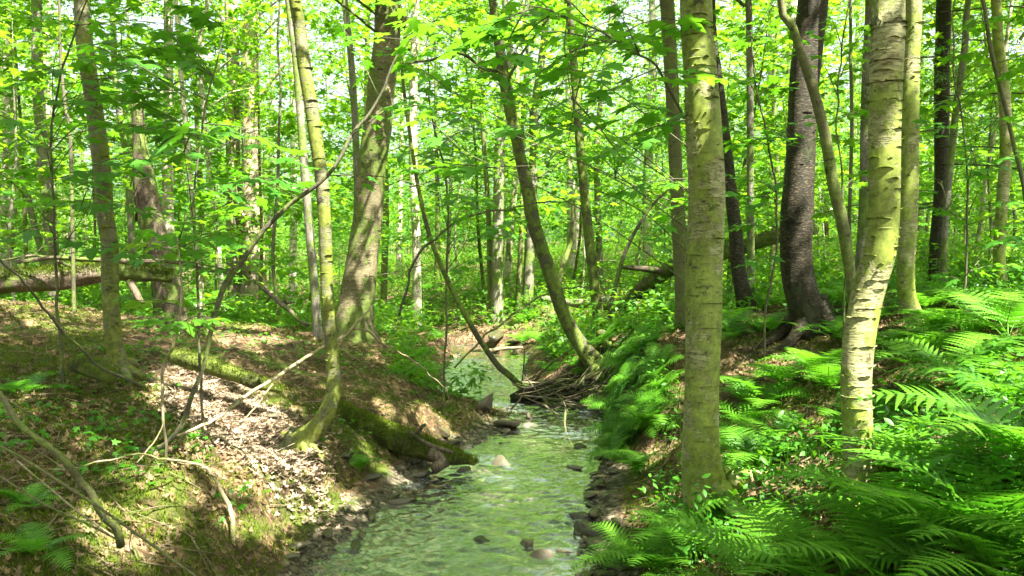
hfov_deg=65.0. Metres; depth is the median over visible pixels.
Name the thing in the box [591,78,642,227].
maple sapling
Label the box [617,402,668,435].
fern
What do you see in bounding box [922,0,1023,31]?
maple tree
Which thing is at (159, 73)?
maple sapling
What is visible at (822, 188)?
maple sapling
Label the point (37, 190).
maple sapling
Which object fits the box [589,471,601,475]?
stone
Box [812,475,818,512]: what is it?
fallen branch
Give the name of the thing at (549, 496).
stone
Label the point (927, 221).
maple sapling
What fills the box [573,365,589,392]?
stick
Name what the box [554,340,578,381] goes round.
stick
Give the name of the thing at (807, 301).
dark tree
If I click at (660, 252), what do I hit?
maple sapling
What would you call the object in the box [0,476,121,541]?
fallen branch
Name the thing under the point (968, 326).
fern
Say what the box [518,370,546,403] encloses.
stick
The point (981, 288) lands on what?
fern
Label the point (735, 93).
maple sapling
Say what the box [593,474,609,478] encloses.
stone
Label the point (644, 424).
fern
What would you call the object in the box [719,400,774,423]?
fern
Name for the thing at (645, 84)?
maple sapling
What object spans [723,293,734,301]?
fern
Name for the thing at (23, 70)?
maple tree
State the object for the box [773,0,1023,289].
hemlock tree
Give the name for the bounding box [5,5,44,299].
slender tree
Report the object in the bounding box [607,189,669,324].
slender tree
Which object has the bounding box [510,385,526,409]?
stick
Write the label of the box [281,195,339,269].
maple sapling
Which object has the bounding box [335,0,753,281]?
maple sapling
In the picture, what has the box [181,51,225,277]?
maple tree
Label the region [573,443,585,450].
stone
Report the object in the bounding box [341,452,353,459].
stone
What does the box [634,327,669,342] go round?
fern
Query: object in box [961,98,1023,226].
maple sapling
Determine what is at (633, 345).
fern
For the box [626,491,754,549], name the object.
fern
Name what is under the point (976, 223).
maple sapling
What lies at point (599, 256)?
slender tree
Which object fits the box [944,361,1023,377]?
fern
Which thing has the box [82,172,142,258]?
maple sapling
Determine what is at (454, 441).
stone
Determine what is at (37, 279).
fallen log
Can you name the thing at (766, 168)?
maple sapling
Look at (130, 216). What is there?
slender tree
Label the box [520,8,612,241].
maple tree
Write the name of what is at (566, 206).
maple sapling
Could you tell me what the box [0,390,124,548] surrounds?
fallen branch
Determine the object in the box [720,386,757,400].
fern
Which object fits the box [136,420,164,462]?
fallen branch
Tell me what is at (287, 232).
maple sapling
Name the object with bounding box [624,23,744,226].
maple sapling
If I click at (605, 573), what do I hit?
stone
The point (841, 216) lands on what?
young tree
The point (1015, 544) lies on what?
fern
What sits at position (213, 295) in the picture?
maple sapling
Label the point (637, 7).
sky
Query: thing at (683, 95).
maple sapling
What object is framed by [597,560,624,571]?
stone
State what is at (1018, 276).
fern
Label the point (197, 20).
maple sapling
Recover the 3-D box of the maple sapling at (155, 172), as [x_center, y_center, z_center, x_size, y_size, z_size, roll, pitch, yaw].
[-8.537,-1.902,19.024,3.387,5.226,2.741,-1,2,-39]
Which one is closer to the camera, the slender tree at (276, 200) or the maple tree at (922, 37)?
the slender tree at (276, 200)
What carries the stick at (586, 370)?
on the stick at (578, 385)
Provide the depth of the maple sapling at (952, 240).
18.26 m
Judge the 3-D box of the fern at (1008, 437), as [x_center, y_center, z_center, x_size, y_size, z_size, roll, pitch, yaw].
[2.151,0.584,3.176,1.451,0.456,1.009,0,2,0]
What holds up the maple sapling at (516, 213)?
on the ground at (400, 382)
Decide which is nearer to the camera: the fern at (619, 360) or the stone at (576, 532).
the stone at (576, 532)
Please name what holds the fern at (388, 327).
on the ground at (400, 382)
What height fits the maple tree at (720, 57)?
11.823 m
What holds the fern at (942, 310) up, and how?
on the ground at (400, 382)
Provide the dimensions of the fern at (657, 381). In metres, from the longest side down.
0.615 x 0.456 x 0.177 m
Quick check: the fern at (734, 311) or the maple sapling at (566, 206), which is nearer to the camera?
the fern at (734, 311)
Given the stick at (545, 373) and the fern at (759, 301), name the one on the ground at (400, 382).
the fern at (759, 301)
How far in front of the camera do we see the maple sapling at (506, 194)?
23.56 m
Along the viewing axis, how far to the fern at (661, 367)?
7.43 m
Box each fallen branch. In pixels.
[0,247,142,387]
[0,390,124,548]
[0,444,196,575]
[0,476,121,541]
[17,460,113,536]
[49,453,235,545]
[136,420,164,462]
[254,279,309,326]
[454,282,597,367]
[537,406,572,447]
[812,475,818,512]
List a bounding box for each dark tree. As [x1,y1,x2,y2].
[712,0,763,312]
[722,0,846,364]
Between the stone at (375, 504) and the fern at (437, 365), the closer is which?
the stone at (375, 504)
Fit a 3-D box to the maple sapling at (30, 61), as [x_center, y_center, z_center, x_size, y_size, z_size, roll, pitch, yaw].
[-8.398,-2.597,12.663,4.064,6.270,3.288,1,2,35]
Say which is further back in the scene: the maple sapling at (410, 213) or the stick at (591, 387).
the maple sapling at (410, 213)
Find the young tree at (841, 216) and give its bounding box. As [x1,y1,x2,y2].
[777,0,855,304]
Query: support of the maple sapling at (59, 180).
on the ground at (400, 382)
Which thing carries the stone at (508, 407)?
on the ground at (400, 382)
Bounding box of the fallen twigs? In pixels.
[0,280,1023,575]
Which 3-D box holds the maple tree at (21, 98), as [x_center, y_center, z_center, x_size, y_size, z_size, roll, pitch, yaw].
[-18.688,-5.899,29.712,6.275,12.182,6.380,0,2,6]
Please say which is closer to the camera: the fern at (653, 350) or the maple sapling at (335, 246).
the fern at (653, 350)
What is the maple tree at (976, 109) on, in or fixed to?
on the ground at (400, 382)
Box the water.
[308,344,608,575]
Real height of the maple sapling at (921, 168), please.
4.446 m
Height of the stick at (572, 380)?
0.345 m
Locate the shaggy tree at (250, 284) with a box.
[209,0,305,318]
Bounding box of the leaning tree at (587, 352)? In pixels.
[401,0,624,412]
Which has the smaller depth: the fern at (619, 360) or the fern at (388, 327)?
the fern at (619, 360)
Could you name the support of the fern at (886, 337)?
on the ground at (400, 382)
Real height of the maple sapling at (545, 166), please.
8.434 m
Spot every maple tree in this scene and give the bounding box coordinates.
[0,0,97,298]
[0,0,179,224]
[0,1,65,161]
[0,3,89,164]
[15,3,91,264]
[21,35,114,262]
[21,35,123,264]
[41,0,285,248]
[63,5,162,181]
[73,0,291,296]
[89,0,264,201]
[155,0,353,311]
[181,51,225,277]
[182,86,266,229]
[189,1,362,306]
[210,0,336,290]
[240,87,300,253]
[260,0,450,162]
[281,0,478,308]
[285,35,363,261]
[324,1,449,271]
[339,40,417,149]
[388,0,572,303]
[388,5,514,286]
[408,0,604,324]
[431,43,514,242]
[437,0,610,293]
[457,0,599,269]
[460,0,638,308]
[485,27,558,241]
[512,0,727,274]
[520,1,642,251]
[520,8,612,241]
[523,0,724,266]
[542,79,604,239]
[605,0,686,248]
[632,0,861,176]
[677,12,763,150]
[717,0,864,247]
[717,0,864,256]
[746,0,862,252]
[827,0,924,227]
[827,0,979,124]
[827,41,862,153]
[837,0,1020,246]
[856,0,972,142]
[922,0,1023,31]
[953,41,997,208]
[967,0,1023,64]
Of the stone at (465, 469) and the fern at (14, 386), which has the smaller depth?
the fern at (14, 386)
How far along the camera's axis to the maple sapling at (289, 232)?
33.81 m
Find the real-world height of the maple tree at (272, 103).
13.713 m
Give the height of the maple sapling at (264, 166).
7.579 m
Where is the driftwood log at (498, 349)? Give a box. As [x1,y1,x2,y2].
[471,346,522,351]
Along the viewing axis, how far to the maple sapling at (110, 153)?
15.86 m
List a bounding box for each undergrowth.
[0,214,1023,399]
[0,294,438,551]
[633,259,1023,575]
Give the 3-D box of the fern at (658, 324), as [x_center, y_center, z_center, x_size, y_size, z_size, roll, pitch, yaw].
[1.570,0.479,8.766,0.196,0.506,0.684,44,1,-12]
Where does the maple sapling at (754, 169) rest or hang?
on the ground at (400, 382)
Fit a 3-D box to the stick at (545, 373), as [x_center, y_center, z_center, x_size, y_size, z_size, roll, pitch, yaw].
[0.460,1.030,9.585,0.894,0.307,0.105,0,2,13]
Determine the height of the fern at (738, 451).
0.215 m
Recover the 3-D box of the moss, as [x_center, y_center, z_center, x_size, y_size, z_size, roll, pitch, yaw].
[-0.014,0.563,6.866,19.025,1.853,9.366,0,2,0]
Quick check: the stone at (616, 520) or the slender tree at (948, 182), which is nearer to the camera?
the stone at (616, 520)
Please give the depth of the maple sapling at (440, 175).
30.68 m
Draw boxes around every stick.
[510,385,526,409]
[513,363,586,385]
[517,385,552,394]
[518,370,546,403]
[521,346,524,388]
[522,377,572,382]
[524,395,575,402]
[526,342,555,388]
[526,378,583,389]
[527,385,574,402]
[531,381,591,395]
[533,345,575,381]
[543,384,600,397]
[545,366,610,386]
[548,388,612,406]
[551,386,598,401]
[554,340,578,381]
[554,397,598,412]
[562,383,609,391]
[564,353,618,387]
[567,348,612,389]
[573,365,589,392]
[575,353,604,384]
[576,385,609,393]
[590,367,618,404]
[590,382,608,385]
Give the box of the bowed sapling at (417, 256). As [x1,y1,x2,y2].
[398,199,572,315]
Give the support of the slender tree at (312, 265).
on the ground at (400, 382)
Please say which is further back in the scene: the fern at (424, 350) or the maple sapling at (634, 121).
the maple sapling at (634, 121)
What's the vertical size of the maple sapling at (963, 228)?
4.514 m
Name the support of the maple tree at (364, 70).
on the ground at (400, 382)
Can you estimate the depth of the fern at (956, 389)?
4.68 m
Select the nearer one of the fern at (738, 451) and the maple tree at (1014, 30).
the fern at (738, 451)
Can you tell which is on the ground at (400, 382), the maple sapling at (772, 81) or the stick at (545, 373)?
the maple sapling at (772, 81)
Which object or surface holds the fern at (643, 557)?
on the ground at (400, 382)
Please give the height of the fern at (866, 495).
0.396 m
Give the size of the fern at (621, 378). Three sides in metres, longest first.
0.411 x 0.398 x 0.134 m
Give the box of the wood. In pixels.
[0,3,1023,295]
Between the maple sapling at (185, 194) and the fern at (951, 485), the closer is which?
the fern at (951, 485)
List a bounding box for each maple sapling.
[0,0,121,258]
[0,0,128,299]
[0,0,217,384]
[0,0,264,250]
[0,4,52,258]
[0,5,124,300]
[0,16,66,252]
[0,37,27,144]
[0,63,41,224]
[0,87,89,266]
[0,111,59,263]
[0,118,86,265]
[0,143,96,266]
[8,32,198,305]
[17,45,137,263]
[17,175,86,267]
[19,114,127,265]
[32,143,93,239]
[54,138,136,263]
[57,1,218,297]
[69,4,324,432]
[75,97,190,258]
[76,117,157,286]
[82,91,214,284]
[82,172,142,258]
[85,122,246,293]
[112,220,251,461]
[114,66,241,288]
[115,143,211,267]
[135,116,307,316]
[174,13,298,284]
[177,200,227,292]
[197,69,305,288]
[197,164,223,261]
[204,218,226,280]
[207,99,316,272]
[235,0,438,318]
[240,105,303,253]
[240,110,403,329]
[264,80,443,290]
[265,182,318,265]
[266,169,302,267]
[277,184,315,256]
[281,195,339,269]
[299,173,353,283]
[317,206,381,295]
[330,191,350,266]
[334,150,426,269]
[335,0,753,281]
[336,89,408,262]
[345,0,616,323]
[370,14,542,408]
[381,147,444,254]
[389,100,499,267]
[389,203,422,260]
[393,30,494,279]
[394,119,460,234]
[396,174,476,268]
[408,0,653,310]
[433,107,495,256]
[451,204,481,250]
[456,87,546,266]
[473,144,549,245]
[491,146,564,256]
[508,1,662,261]
[509,45,650,291]
[515,166,548,248]
[523,127,639,296]
[526,99,564,232]
[555,165,608,247]
[560,19,687,281]
[562,102,636,239]
[590,52,685,242]
[590,89,668,262]
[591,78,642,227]
[600,162,687,297]
[601,133,641,230]
[614,76,686,261]
[616,35,773,265]
[618,176,671,242]
[623,1,778,209]
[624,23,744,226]
[625,0,854,305]
[635,102,834,308]
[639,0,827,262]
[655,43,744,188]
[657,0,864,295]
[682,0,835,359]
[685,31,778,205]
[687,52,859,281]
[716,0,860,297]
[720,53,764,234]
[731,52,836,249]
[733,110,834,265]
[735,125,767,224]
[742,44,846,208]
[754,84,860,268]
[755,44,847,188]
[772,58,860,260]
[809,0,870,344]
[814,39,966,234]
[817,130,859,231]
[817,145,859,235]
[817,153,858,224]
[819,120,857,235]
[824,66,1016,255]
[826,0,955,201]
[829,123,972,256]
[845,0,1004,245]
[845,0,1023,226]
[895,49,1023,268]
[912,10,1023,310]
[916,125,989,249]
[917,51,1023,255]
[919,0,1023,227]
[919,0,1023,262]
[920,44,977,181]
[923,0,1023,236]
[923,76,992,235]
[953,29,1023,204]
[955,112,1020,234]
[959,1,1023,162]
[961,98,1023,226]
[962,126,1023,236]
[965,60,1023,221]
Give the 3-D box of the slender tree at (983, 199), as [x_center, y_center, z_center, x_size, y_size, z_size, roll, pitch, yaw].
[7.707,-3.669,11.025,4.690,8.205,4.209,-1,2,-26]
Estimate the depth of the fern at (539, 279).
21.04 m
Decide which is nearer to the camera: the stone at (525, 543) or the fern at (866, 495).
the fern at (866, 495)
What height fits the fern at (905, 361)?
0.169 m
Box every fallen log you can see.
[0,254,175,303]
[16,256,229,274]
[540,296,616,308]
[602,222,816,311]
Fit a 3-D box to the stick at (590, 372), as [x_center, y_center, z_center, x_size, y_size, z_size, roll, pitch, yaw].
[0.901,0.935,9.289,0.545,0.484,0.034,0,2,-3]
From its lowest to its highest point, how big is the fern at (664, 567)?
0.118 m
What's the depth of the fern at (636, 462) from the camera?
5.95 m
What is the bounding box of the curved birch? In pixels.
[273,0,341,475]
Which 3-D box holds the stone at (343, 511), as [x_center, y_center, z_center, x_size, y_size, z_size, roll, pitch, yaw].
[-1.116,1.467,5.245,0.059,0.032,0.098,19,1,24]
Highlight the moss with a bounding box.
[0,280,1023,575]
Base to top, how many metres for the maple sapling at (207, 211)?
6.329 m
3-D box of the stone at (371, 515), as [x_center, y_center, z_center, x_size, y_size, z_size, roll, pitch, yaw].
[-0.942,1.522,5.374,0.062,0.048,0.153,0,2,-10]
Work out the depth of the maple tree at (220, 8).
19.82 m
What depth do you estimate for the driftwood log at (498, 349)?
14.44 m
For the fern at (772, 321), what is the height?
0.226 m
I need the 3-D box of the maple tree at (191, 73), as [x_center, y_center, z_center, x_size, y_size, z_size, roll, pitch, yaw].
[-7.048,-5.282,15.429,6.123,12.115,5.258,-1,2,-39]
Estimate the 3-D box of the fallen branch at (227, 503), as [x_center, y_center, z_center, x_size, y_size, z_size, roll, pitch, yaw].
[-1.828,1.144,4.003,0.325,0.748,1.008,1,2,38]
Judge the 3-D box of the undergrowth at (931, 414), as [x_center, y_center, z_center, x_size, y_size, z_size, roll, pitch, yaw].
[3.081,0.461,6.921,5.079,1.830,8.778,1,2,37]
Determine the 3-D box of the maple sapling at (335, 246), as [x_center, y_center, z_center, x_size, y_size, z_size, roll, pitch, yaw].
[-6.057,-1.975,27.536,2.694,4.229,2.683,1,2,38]
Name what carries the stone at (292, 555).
on the ground at (400, 382)
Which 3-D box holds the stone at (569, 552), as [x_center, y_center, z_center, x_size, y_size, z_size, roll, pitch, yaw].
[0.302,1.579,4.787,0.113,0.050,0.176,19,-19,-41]
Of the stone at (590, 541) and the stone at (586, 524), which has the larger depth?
the stone at (586, 524)
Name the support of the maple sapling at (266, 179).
on the ground at (400, 382)
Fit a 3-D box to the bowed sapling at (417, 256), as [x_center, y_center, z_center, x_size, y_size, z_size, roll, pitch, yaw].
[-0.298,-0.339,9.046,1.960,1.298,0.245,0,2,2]
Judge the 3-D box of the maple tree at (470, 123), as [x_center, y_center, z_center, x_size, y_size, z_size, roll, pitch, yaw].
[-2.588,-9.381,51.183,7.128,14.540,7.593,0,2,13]
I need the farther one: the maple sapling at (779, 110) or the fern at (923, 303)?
the maple sapling at (779, 110)
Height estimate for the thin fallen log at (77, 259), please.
0.230 m
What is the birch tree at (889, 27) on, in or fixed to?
on the ground at (400, 382)
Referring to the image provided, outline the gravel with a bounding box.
[275,344,648,575]
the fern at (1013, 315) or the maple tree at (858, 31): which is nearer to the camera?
the fern at (1013, 315)
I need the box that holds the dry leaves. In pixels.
[124,356,377,542]
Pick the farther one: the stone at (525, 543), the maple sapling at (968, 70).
the maple sapling at (968, 70)
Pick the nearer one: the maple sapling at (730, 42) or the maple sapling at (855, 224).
the maple sapling at (730, 42)
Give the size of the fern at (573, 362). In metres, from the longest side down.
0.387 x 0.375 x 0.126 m
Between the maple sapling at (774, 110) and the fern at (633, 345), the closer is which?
the fern at (633, 345)
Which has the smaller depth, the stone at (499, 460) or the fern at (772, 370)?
the fern at (772, 370)
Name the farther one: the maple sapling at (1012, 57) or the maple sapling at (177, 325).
the maple sapling at (1012, 57)
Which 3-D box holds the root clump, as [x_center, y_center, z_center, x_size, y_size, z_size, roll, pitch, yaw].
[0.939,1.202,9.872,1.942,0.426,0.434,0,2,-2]
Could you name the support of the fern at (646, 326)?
on the ground at (400, 382)
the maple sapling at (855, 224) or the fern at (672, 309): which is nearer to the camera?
the fern at (672, 309)
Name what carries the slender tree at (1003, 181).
on the ground at (400, 382)
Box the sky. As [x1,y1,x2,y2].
[0,0,1023,243]
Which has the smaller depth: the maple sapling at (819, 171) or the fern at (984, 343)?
the fern at (984, 343)
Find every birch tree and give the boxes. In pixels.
[335,0,407,344]
[622,0,782,566]
[831,0,908,530]
[896,0,927,331]
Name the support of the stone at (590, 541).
on the ground at (400, 382)
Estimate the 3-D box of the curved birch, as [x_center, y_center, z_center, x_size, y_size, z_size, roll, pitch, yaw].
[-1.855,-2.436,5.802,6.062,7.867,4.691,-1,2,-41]
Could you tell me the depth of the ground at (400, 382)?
5.92 m
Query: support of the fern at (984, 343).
on the ground at (400, 382)
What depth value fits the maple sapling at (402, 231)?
34.44 m
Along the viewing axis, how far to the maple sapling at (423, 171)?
41.88 m
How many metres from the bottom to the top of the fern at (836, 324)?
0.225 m
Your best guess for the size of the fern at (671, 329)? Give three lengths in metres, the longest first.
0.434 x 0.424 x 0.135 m
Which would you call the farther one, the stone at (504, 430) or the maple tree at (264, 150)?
the maple tree at (264, 150)
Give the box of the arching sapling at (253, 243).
[126,0,546,452]
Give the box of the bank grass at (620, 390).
[596,330,663,459]
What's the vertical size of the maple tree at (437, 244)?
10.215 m
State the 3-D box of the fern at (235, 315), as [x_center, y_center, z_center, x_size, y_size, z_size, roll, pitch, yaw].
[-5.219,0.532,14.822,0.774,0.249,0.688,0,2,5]
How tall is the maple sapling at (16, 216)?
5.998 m
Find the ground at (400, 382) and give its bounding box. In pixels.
[0,226,1023,575]
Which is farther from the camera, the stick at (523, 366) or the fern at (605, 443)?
the stick at (523, 366)
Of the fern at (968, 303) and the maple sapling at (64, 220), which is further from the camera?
the maple sapling at (64, 220)
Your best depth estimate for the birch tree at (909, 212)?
6.82 m
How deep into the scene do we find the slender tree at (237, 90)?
15.39 m
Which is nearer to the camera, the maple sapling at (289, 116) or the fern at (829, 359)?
the fern at (829, 359)
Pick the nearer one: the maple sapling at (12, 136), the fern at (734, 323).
the fern at (734, 323)
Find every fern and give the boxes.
[0,371,54,394]
[0,482,62,512]
[0,520,96,570]
[210,317,241,322]
[222,310,247,318]
[259,323,284,327]
[348,450,385,472]
[381,324,400,334]
[390,365,420,375]
[397,361,446,378]
[411,346,442,357]
[421,283,433,291]
[429,329,458,340]
[504,300,520,310]
[506,334,538,342]
[514,313,538,319]
[519,308,540,315]
[521,331,548,345]
[532,361,561,370]
[534,343,571,358]
[535,275,544,284]
[538,340,569,348]
[558,355,579,366]
[569,367,583,376]
[569,520,674,571]
[580,386,619,419]
[581,409,628,444]
[584,432,624,446]
[586,428,631,460]
[586,449,669,479]
[586,522,712,574]
[589,321,618,346]
[597,336,640,369]
[603,354,625,372]
[605,317,624,333]
[607,361,637,386]
[609,403,679,429]
[611,389,681,438]
[613,384,678,405]
[613,405,661,435]
[615,338,645,357]
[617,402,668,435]
[622,275,639,282]
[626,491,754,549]
[628,316,658,340]
[634,313,677,337]
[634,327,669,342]
[635,324,670,342]
[635,349,682,383]
[638,300,674,319]
[641,563,684,575]
[643,369,684,390]
[644,342,681,363]
[644,371,677,397]
[649,499,826,575]
[661,325,684,331]
[713,500,930,575]
[719,375,810,408]
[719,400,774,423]
[719,416,764,439]
[719,425,819,470]
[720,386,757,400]
[721,310,753,340]
[722,307,761,317]
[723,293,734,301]
[730,312,798,335]
[738,364,793,379]
[740,362,815,383]
[741,408,818,444]
[753,292,784,306]
[755,347,876,383]
[756,505,803,520]
[759,464,1023,557]
[769,503,1023,575]
[790,350,886,393]
[792,315,845,339]
[797,404,920,427]
[812,432,1023,522]
[817,281,839,291]
[817,349,881,361]
[818,286,847,305]
[818,330,881,339]
[828,522,870,537]
[830,415,998,471]
[833,386,916,413]
[843,498,1023,575]
[857,377,1023,463]
[858,564,965,575]
[874,331,1023,370]
[875,329,921,351]
[876,332,914,351]
[877,341,925,365]
[878,357,1023,414]
[880,305,899,317]
[882,324,989,350]
[887,309,991,334]
[888,287,962,308]
[894,304,1002,322]
[915,281,986,302]
[915,308,1009,335]
[915,429,1020,484]
[916,287,1023,339]
[932,284,1004,304]
[935,337,1001,356]
[937,379,991,398]
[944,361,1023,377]
[947,297,1020,311]
[948,264,981,277]
[964,256,1023,265]
[970,509,1023,553]
[985,266,1023,276]
[986,571,1015,575]
[989,341,1023,353]
[1007,272,1023,283]
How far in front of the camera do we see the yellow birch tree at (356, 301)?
12.15 m
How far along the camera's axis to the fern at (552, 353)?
11.46 m
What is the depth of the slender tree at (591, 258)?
12.40 m
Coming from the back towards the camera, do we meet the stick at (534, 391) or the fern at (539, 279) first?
the fern at (539, 279)
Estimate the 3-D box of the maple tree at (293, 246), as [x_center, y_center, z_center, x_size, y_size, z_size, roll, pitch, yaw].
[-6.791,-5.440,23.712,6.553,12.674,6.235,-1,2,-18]
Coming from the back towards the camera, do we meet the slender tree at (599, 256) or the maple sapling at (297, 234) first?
the maple sapling at (297, 234)
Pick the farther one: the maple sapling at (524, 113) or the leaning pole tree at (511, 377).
the maple sapling at (524, 113)
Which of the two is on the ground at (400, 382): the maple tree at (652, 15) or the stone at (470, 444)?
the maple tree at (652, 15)
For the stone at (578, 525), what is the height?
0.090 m
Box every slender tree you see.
[0,0,234,310]
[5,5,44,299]
[31,0,60,302]
[57,0,77,312]
[174,0,205,318]
[198,0,343,314]
[271,0,281,327]
[274,0,522,329]
[285,0,322,340]
[342,0,359,199]
[529,0,685,290]
[564,0,604,340]
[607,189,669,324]
[736,0,754,293]
[847,0,853,232]
[855,0,870,271]
[939,0,970,283]
[973,0,1023,277]
[981,0,1023,202]
[991,0,1011,292]
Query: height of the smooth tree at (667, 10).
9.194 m
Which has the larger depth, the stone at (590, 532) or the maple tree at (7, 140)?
the maple tree at (7, 140)
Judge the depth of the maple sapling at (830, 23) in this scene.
13.31 m
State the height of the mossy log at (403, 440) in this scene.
0.532 m
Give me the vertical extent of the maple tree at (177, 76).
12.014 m
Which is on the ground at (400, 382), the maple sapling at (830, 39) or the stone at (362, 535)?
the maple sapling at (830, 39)
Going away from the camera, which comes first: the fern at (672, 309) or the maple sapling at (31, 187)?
the fern at (672, 309)
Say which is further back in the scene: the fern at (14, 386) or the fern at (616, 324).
the fern at (616, 324)
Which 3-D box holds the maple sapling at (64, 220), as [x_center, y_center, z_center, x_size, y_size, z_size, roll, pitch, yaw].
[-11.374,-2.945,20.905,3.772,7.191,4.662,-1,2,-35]
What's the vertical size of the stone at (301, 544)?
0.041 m
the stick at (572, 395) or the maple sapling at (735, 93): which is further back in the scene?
the maple sapling at (735, 93)
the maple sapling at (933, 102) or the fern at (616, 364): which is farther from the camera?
the maple sapling at (933, 102)
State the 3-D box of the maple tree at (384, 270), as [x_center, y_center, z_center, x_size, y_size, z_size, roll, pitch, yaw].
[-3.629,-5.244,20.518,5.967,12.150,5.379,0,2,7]
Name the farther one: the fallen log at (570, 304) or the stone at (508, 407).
the fallen log at (570, 304)
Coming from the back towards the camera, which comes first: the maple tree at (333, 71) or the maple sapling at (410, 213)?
the maple tree at (333, 71)
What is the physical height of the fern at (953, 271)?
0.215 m
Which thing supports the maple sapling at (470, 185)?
on the ground at (400, 382)
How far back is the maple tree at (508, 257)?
20.88 m
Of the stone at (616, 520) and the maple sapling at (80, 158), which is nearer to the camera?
the stone at (616, 520)
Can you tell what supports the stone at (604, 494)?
on the ground at (400, 382)
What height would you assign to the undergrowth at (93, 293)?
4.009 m
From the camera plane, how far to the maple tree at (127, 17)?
41.44 m
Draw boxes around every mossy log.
[64,354,120,384]
[164,347,284,392]
[336,399,480,473]
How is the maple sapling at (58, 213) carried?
on the ground at (400, 382)
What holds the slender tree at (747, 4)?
on the ground at (400, 382)
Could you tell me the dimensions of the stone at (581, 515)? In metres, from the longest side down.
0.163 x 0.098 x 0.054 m
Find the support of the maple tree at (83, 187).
on the ground at (400, 382)
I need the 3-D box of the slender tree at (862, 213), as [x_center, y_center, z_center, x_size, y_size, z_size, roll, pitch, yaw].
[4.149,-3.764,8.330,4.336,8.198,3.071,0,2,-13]
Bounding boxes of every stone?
[267,412,279,417]
[285,553,298,558]
[289,541,313,548]
[321,527,332,537]
[336,509,345,515]
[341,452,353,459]
[347,539,361,559]
[353,518,368,523]
[356,530,367,541]
[360,508,368,513]
[363,473,382,480]
[368,510,375,521]
[371,502,378,506]
[375,558,396,570]
[386,497,416,505]
[387,492,400,499]
[390,539,405,547]
[408,458,420,461]
[409,469,430,477]
[411,459,423,464]
[438,427,449,436]
[448,439,461,444]
[456,466,471,474]
[462,442,473,446]
[473,535,489,548]
[476,394,492,411]
[488,330,503,342]
[492,418,520,427]
[492,455,511,469]
[501,428,509,432]
[505,406,516,410]
[506,340,518,343]
[516,538,533,551]
[520,422,537,425]
[526,412,532,418]
[526,549,554,564]
[540,494,554,497]
[548,515,565,519]
[551,548,574,557]
[558,569,573,575]
[561,465,583,470]
[564,507,578,513]
[568,511,590,520]
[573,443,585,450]
[573,520,584,530]
[573,529,581,535]
[580,570,592,575]
[581,521,597,527]
[581,527,609,536]
[583,490,599,497]
[586,538,601,550]
[588,508,600,517]
[588,536,607,547]
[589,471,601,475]
[591,456,601,463]
[592,478,606,486]
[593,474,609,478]
[593,570,616,575]
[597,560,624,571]
[598,465,608,468]
[600,489,617,498]
[606,458,615,465]
[608,469,624,473]
[611,517,620,525]
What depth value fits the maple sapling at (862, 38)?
23.79 m
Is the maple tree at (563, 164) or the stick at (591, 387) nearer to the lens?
the stick at (591, 387)
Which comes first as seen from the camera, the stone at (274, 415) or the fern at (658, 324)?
the stone at (274, 415)
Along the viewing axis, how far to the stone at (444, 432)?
7.40 m
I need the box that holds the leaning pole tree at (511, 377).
[397,0,528,411]
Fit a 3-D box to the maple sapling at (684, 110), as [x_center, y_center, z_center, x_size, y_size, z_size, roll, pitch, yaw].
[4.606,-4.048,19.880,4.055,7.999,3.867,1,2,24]
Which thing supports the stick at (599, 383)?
on the ground at (400, 382)
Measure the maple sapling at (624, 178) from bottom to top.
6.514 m
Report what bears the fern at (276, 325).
on the ground at (400, 382)
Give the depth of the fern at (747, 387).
6.01 m
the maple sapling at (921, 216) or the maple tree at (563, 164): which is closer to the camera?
the maple sapling at (921, 216)
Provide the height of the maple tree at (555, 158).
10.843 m
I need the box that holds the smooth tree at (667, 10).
[659,0,685,332]
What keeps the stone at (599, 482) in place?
on the ground at (400, 382)
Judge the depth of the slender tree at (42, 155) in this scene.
13.39 m
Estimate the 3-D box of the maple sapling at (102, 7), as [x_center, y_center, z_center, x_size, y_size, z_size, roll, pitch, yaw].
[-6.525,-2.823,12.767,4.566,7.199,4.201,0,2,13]
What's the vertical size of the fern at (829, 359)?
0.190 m
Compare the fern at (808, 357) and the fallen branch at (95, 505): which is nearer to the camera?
the fallen branch at (95, 505)
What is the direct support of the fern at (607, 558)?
on the ground at (400, 382)
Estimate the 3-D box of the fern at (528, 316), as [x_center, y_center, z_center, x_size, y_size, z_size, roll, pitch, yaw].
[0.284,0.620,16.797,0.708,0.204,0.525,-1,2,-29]
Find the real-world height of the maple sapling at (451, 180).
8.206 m
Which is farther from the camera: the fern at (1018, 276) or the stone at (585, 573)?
the fern at (1018, 276)
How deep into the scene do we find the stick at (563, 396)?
9.62 m
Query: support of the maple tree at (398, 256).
on the ground at (400, 382)
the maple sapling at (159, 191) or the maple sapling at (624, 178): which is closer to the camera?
the maple sapling at (159, 191)
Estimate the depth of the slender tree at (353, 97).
12.92 m
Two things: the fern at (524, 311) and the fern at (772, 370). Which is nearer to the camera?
the fern at (772, 370)
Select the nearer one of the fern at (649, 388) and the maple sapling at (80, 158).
the fern at (649, 388)
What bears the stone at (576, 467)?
in the water
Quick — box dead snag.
[128,92,187,321]
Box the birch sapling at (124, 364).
[68,0,160,385]
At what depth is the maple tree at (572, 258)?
22.91 m
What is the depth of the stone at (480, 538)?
4.93 m
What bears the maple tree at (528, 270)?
on the ground at (400, 382)
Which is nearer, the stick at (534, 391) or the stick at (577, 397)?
the stick at (577, 397)
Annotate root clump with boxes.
[510,377,601,403]
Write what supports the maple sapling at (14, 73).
on the ground at (400, 382)
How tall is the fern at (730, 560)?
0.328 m

